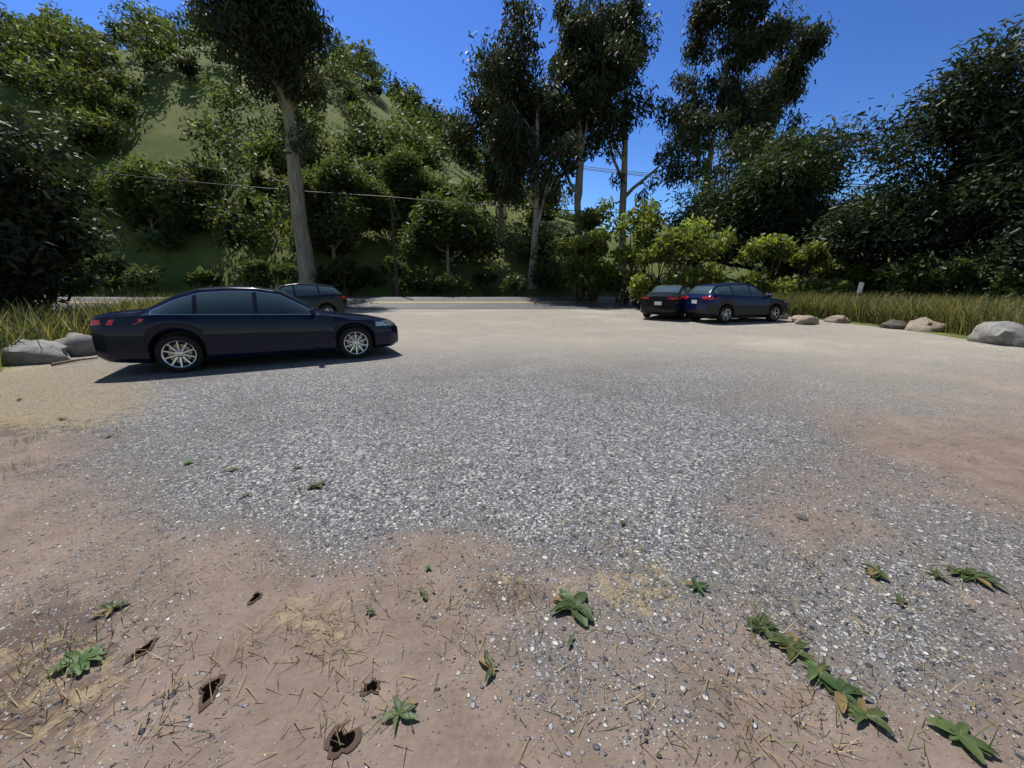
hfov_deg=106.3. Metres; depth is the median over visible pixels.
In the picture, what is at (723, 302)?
station wagon
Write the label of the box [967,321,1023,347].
boulder
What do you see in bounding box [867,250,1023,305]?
shrub
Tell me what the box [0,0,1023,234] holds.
sky
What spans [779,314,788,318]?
rock
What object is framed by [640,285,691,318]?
sedan car
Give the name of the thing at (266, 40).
eucalyptus tree
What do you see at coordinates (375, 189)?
roadside tree
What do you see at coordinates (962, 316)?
tall weeds
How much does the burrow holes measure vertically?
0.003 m
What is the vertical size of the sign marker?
1.817 m
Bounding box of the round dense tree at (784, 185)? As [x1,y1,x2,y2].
[635,114,890,293]
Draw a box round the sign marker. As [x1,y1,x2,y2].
[855,282,863,302]
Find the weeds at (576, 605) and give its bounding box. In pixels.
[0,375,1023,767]
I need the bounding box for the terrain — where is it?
[0,39,1023,767]
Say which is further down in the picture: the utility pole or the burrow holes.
the burrow holes
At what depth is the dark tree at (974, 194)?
19.53 m
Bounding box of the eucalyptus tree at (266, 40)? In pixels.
[186,0,342,283]
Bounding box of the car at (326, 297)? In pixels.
[275,283,347,312]
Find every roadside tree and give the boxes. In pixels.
[96,152,216,235]
[271,147,371,259]
[347,163,401,247]
[371,143,457,203]
[389,188,513,275]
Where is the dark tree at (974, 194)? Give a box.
[789,5,1023,302]
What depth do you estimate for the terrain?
2.49 m
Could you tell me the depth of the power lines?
31.57 m
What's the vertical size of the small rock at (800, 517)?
0.043 m
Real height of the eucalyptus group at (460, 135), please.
18.947 m
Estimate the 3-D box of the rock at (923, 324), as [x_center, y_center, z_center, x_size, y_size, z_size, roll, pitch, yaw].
[15.129,-2.150,14.017,1.104,0.571,1.113,13,19,43]
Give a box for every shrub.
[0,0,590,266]
[12,16,573,221]
[554,195,675,305]
[627,213,891,301]
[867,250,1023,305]
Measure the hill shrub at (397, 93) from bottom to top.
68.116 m
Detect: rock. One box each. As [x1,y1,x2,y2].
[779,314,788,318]
[791,315,818,324]
[795,513,808,520]
[824,315,850,322]
[879,319,906,329]
[904,317,945,331]
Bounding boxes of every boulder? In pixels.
[0,339,72,364]
[53,333,96,356]
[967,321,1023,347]
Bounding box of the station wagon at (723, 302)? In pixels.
[683,283,787,322]
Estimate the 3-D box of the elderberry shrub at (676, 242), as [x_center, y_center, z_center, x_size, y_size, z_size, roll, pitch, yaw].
[15.405,-7.217,23.565,16.222,5.602,6.584,0,14,0]
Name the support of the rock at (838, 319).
on the terrain
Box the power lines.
[80,166,918,213]
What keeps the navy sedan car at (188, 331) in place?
on the terrain
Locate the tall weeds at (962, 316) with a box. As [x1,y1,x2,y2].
[0,289,1023,370]
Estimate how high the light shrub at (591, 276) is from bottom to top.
7.767 m
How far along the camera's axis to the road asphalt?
28.24 m
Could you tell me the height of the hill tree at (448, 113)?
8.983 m
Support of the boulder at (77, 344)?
on the terrain
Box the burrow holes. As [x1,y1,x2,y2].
[125,591,380,758]
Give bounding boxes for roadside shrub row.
[59,254,584,296]
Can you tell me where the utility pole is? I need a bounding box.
[390,197,399,296]
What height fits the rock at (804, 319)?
0.440 m
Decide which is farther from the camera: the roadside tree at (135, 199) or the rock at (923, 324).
the roadside tree at (135, 199)
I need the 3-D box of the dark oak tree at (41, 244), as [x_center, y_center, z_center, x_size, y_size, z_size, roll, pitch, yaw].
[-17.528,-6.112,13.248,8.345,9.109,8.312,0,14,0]
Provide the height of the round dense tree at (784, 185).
14.208 m
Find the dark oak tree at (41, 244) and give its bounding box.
[0,82,130,316]
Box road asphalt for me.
[35,297,639,308]
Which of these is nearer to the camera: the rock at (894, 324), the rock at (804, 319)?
the rock at (894, 324)
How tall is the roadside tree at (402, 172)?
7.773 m
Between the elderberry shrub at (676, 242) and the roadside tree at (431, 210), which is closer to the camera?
the elderberry shrub at (676, 242)
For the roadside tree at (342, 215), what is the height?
11.622 m
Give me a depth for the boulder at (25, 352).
7.87 m
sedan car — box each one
[89,286,397,372]
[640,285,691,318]
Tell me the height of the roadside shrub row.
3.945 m
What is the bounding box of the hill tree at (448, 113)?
[431,106,457,143]

